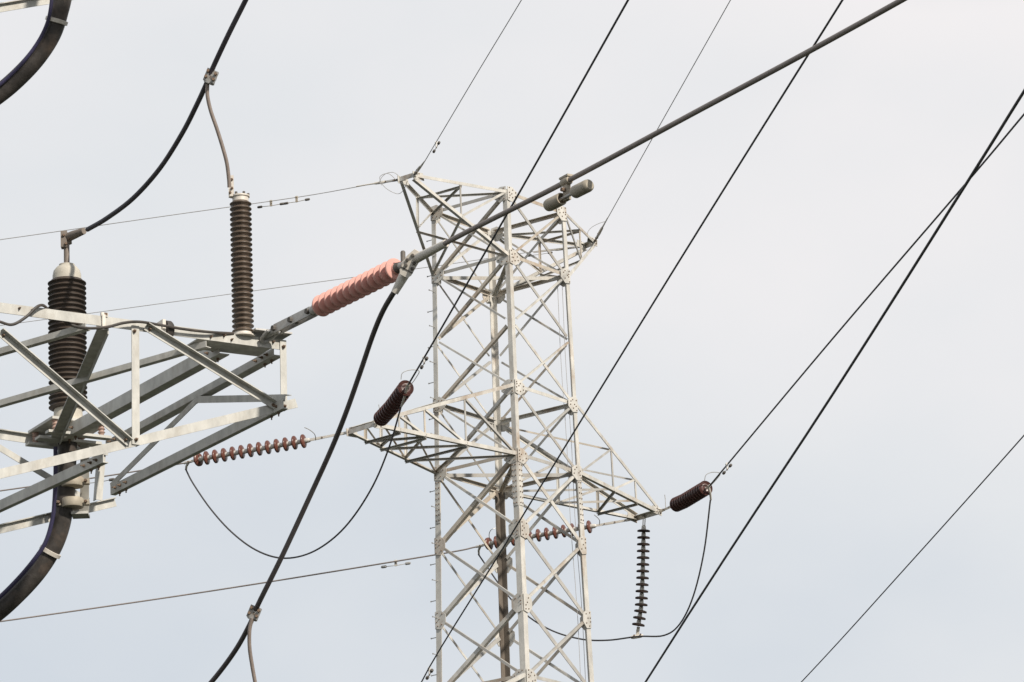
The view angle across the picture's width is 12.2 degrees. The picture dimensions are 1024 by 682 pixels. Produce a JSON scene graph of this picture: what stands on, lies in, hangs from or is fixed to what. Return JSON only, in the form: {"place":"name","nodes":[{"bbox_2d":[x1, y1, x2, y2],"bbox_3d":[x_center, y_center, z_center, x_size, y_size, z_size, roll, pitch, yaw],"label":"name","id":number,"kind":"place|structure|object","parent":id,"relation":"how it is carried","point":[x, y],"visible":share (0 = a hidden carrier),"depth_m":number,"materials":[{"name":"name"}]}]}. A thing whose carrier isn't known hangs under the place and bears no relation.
{"place":"outdoors","nodes":[
{"label":"outdoors","id":0,"kind":"place"},
{"bbox_2d":[0,0,1023,681],"label":"sky","id":1,"kind":"structure","parent":0,"point":[881,125],"materials":[{"name":"white"}]},
{"bbox_3d":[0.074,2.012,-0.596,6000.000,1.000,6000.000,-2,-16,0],"label":"ground","id":2,"kind":"structure","parent":0,"visible":0},
{"bbox_2d":[346,171,661,681],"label":"lattice tower","id":3,"kind":"structure","parent":2,"relation":"on","point":[515,456],"depth_m":102.32,"materials":[{"name":"metal"}]},
{"bbox_2d":[0,186,359,239],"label":"earth wire","id":4,"kind":"object","parent":3,"relation":"attached to","point":[180,213],"visible":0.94,"depth_m":102.70,"materials":[{"name":"grey metal"}]},
{"bbox_2d":[257,200,283,207],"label":"vibration damper","id":5,"kind":"object","parent":4,"relation":"attached to","point":[270,204],"visible":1,"depth_m":102.44,"materials":[{"name":"grey metal"}]},
{"bbox_2d":[284,196,309,204],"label":"vibration damper","id":6,"kind":"object","parent":4,"relation":"attached to","point":[296,200],"visible":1,"depth_m":102.24,"materials":[{"name":"grey metal"}]},
{"bbox_2d":[183,427,348,468],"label":"insulator string","id":7,"kind":"object","parent":3,"relation":"attached to","point":[241,452],"visible":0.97,"depth_m":99.49,"materials":[{"name":"red ceramic"}]},
{"bbox_2d":[0,463,182,491],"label":"conductor","id":8,"kind":"object","parent":7,"relation":"attached to","point":[89,478],"visible":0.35,"depth_m":100.73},
{"bbox_2d":[185,406,401,558],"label":"jumper wire","id":9,"kind":"object","parent":7,"relation":"hanging from","point":[330,540],"visible":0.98,"depth_m":97.32,"materials":[{"name":"grey metal"}]},
{"bbox_2d":[0,247,572,325],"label":"earth wire","id":10,"kind":"object","parent":3,"relation":"attached to","point":[268,288],"visible":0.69,"depth_m":107.94,"materials":[{"name":"grey metal"}]},
{"bbox_2d":[356,179,397,186],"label":"wire fitting","id":11,"kind":"object","parent":3,"relation":"attached to","point":[386,181],"visible":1,"depth_m":101.65,"materials":[{"name":"metal"}]},
{"bbox_2d":[379,173,407,193],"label":"bonding wire","id":12,"kind":"object","parent":3,"relation":"attached to","point":[395,179],"visible":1,"depth_m":101.54,"materials":[{"name":"grey metal"}]},
{"bbox_2d":[373,369,419,425],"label":"insulator string","id":13,"kind":"object","parent":3,"relation":"attached to","point":[388,409],"visible":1,"depth_m":96.33,"materials":[{"name":"brown ceramic"}]},
{"bbox_2d":[408,0,628,384],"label":"conductor","id":14,"kind":"object","parent":13,"relation":"attached to","point":[547,143],"visible":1,"depth_m":82.80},
{"bbox_2d":[420,356,428,368],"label":"vibration damper","id":15,"kind":"object","parent":14,"relation":"attached to","point":[425,359],"visible":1,"depth_m":93.54,"materials":[{"name":"metal"}]},
{"bbox_2d":[414,161,424,174],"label":"wire fitting","id":16,"kind":"object","parent":3,"relation":"attached to","point":[417,169],"visible":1,"depth_m":100.88,"materials":[{"name":"metal"}]},
{"bbox_2d":[416,0,521,173],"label":"earth wire","id":17,"kind":"object","parent":3,"relation":"attached to","point":[472,80],"visible":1,"depth_m":95.10,"materials":[{"name":"grey metal"}]},
{"bbox_2d":[432,141,439,152],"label":"vibration damper","id":18,"kind":"object","parent":17,"relation":"attached to","point":[436,145],"visible":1,"depth_m":98.99,"materials":[{"name":"metal"}]},
{"bbox_2d":[533,246,578,252],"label":"wire fitting","id":19,"kind":"object","parent":3,"relation":"attached to","point":[556,249],"visible":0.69,"depth_m":106.59,"materials":[{"name":"metal"}]},
{"bbox_2d":[476,515,636,554],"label":"insulator string","id":20,"kind":"object","parent":3,"relation":"attached to","point":[538,535],"visible":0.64,"depth_m":107.15,"materials":[{"name":"red ceramic"}]},
{"bbox_2d":[0,546,475,621],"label":"conductor","id":21,"kind":"object","parent":20,"relation":"attached to","point":[231,587],"visible":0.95,"depth_m":109.81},
{"bbox_2d":[381,560,410,567],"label":"vibration damper","id":22,"kind":"object","parent":21,"relation":"attached to","point":[395,564],"visible":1,"depth_m":108.56,"materials":[{"name":"metal"}]},
{"bbox_2d":[594,217,607,241],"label":"wire fitting","id":23,"kind":"object","parent":3,"relation":"attached to","point":[599,233],"visible":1,"depth_m":105.55,"materials":[{"name":"metal"}]},
{"bbox_2d":[631,515,649,638],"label":"insulator string","id":24,"kind":"object","parent":3,"relation":"attached to","point":[643,537],"visible":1,"depth_m":106.25,"materials":[{"name":"black ceramic"}]},
{"bbox_2d":[478,500,710,640],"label":"jumper wire","id":25,"kind":"object","parent":24,"relation":"hanging from","point":[641,635],"visible":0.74,"depth_m":105.06,"materials":[{"name":"grey metal"}]},
{"bbox_2d":[597,0,730,236],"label":"earth wire","id":26,"kind":"object","parent":3,"relation":"attached to","point":[667,111],"visible":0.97,"depth_m":97.00,"materials":[{"name":"grey metal"}]},
{"bbox_2d":[659,472,719,512],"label":"insulator string","id":27,"kind":"object","parent":3,"relation":"attached to","point":[693,495],"visible":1,"depth_m":104.39,"materials":[{"name":"brown ceramic"}]},
{"bbox_2d":[709,113,1023,485],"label":"conductor","id":28,"kind":"object","parent":27,"relation":"attached to","point":[907,251],"visible":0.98,"depth_m":90.31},
{"bbox_2d":[722,462,731,474],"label":"vibration damper","id":29,"kind":"object","parent":28,"relation":"attached to","point":[727,468],"visible":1,"depth_m":101.96,"materials":[{"name":"metal"}]},
{"bbox_2d":[645,89,1023,681],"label":"conductor","id":30,"kind":"object","parent":3,"relation":"attached to","point":[871,333],"visible":1,"depth_m":45.56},
{"bbox_2d":[801,435,1023,681],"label":"conductor","id":31,"kind":"object","parent":3,"relation":"attached to","point":[917,554],"visible":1,"depth_m":81.44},
{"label":"insulator string","id":32,"kind":"object","parent":3,"relation":"attached to","visible":0},
{"bbox_2d":[421,0,842,681],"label":"conductor","id":33,"kind":"object","parent":32,"relation":"attached to","point":[645,314],"visible":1,"depth_m":67.06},
{"bbox_2d":[425,667,433,679],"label":"vibration damper","id":34,"kind":"object","parent":33,"relation":"attached to","point":[430,670],"visible":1,"depth_m":89.13,"materials":[{"name":"metal"}]},
{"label":"steel pole","id":35,"kind":"object","parent":2,"relation":"on","visible":0},
{"bbox_2d":[0,0,49,11],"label":"steel bracket","id":36,"kind":"object","parent":35,"relation":"attached to","point":[12,5],"depth_m":43.67,"materials":[{"name":"metal"}]},
{"bbox_2d":[0,0,71,104],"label":"power cable","id":37,"kind":"object","parent":35,"relation":"attached to","point":[24,74],"visible":1,"depth_m":42.36,"materials":[{"name":"rubber"}]},
{"bbox_2d":[0,0,52,86],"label":"earth cable","id":38,"kind":"object","parent":37,"relation":"attached to","point":[19,66],"visible":1,"depth_m":42.32,"materials":[{"name":"black rubber"}]},
{"bbox_2d":[0,302,297,533],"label":"steel bracket","id":39,"kind":"object","parent":35,"relation":"attached to","point":[210,348],"visible":1,"depth_m":39.90,"materials":[{"name":"metal"}]},
{"bbox_2d":[25,228,111,449],"bbox_3d":[-3.952,-0.039,42.668,0.600,1.950,0.540,7,-19,-28],"label":"cable sealing end","id":40,"kind":"object","parent":39,"relation":"on","point":[66,292],"visible":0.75,"depth_m":42.52,"materials":[{"name":"brown ceramic"}]},
{"bbox_2d":[85,0,247,231],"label":"jumper conductor","id":41,"kind":"object","parent":40,"relation":"attached to","point":[142,188],"visible":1,"depth_m":40.69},
{"bbox_2d":[203,68,218,85],"bbox_3d":[-2.498,-2.192,39.841,0.133,0.138,0.140,-2,-17,0],"label":"branch clamp","id":42,"kind":"object","parent":41,"relation":"attached to","point":[210,79],"visible":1,"depth_m":39.80,"materials":[{"name":"metal"}]},
{"bbox_2d":[205,84,230,187],"bbox_3d":[-2.437,-1.705,39.852,0.056,0.839,0.319,-14,-20,34],"label":"arrester lead","id":43,"kind":"object","parent":42,"relation":"hanging from","point":[216,127],"visible":1,"depth_m":39.84,"materials":[{"name":"grey metal"}]},
{"bbox_2d":[56,444,89,518],"bbox_3d":[-3.882,1.217,42.465,0.311,0.651,0.339,-2,-17,0],"label":"cable cleat","id":44,"kind":"object","parent":39,"relation":"attached to","point":[82,501],"visible":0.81,"depth_m":42.36,"materials":[{"name":"metal"}]},
{"bbox_2d":[0,438,76,620],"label":"power cable","id":45,"kind":"object","parent":44,"relation":"attached to","point":[22,589],"visible":0.84,"depth_m":42.36,"materials":[{"name":"rubber"}]},
{"bbox_2d":[0,447,57,598],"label":"earth cable","id":46,"kind":"object","parent":45,"relation":"attached to","point":[35,557],"visible":0.9,"depth_m":42.32,"materials":[{"name":"black rubber"}]},
{"bbox_2d":[0,304,233,334],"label":"counter lead","id":47,"kind":"object","parent":39,"relation":"attached to","point":[107,326],"visible":1,"depth_m":39.21,"materials":[{"name":"grey metal"}]},
{"bbox_2d":[228,175,254,336],"bbox_3d":[-2.257,-0.709,40.076,0.200,1.409,0.200,-2,-17,0],"label":"surge arrester","id":48,"kind":"object","parent":39,"relation":"on","point":[241,259],"visible":1,"depth_m":40.00,"materials":[{"name":"brown ceramic"}]},
{"bbox_2d":[260,240,448,343],"bbox_3d":[-1.257,-0.382,38.944,0.217,0.368,2.659,10,-20,-35],"label":"tension insulator","id":49,"kind":"object","parent":39,"relation":"attached to","point":[363,285],"visible":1,"depth_m":38.87,"materials":[{"name":"pink ceramic"}]},
{"bbox_2d":[209,291,395,681],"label":"jumper conductor","id":50,"kind":"object","parent":49,"relation":"hanging from","point":[232,654],"visible":1,"depth_m":39.83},
{"bbox_2d":[246,604,261,621],"bbox_3d":[-2.169,2.291,40.402,0.134,0.139,0.140,-2,-17,0],"label":"branch clamp","id":51,"kind":"object","parent":50,"relation":"attached to","point":[253,614],"visible":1,"depth_m":40.37,"materials":[{"name":"metal"}]},
{"bbox_2d":[247,618,256,681],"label":"arrester lead","id":52,"kind":"object","parent":51,"relation":"hanging from","point":[250,649],"visible":1,"depth_m":40.35,"materials":[{"name":"grey metal"}]},
{"bbox_2d":[443,0,906,245],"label":"line conductor","id":53,"kind":"object","parent":49,"relation":"attached to","point":[775,69],"visible":1,"depth_m":35.22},
{"bbox_2d":[543,173,593,210],"bbox_3d":[0.435,-1.163,36.443,0.122,0.225,0.582,9,-20,-32],"label":"vibration damper","id":54,"kind":"object","parent":53,"relation":"attached to","point":[578,190],"visible":1,"depth_m":36.46,"materials":[{"name":"grey metal"}]}
]}

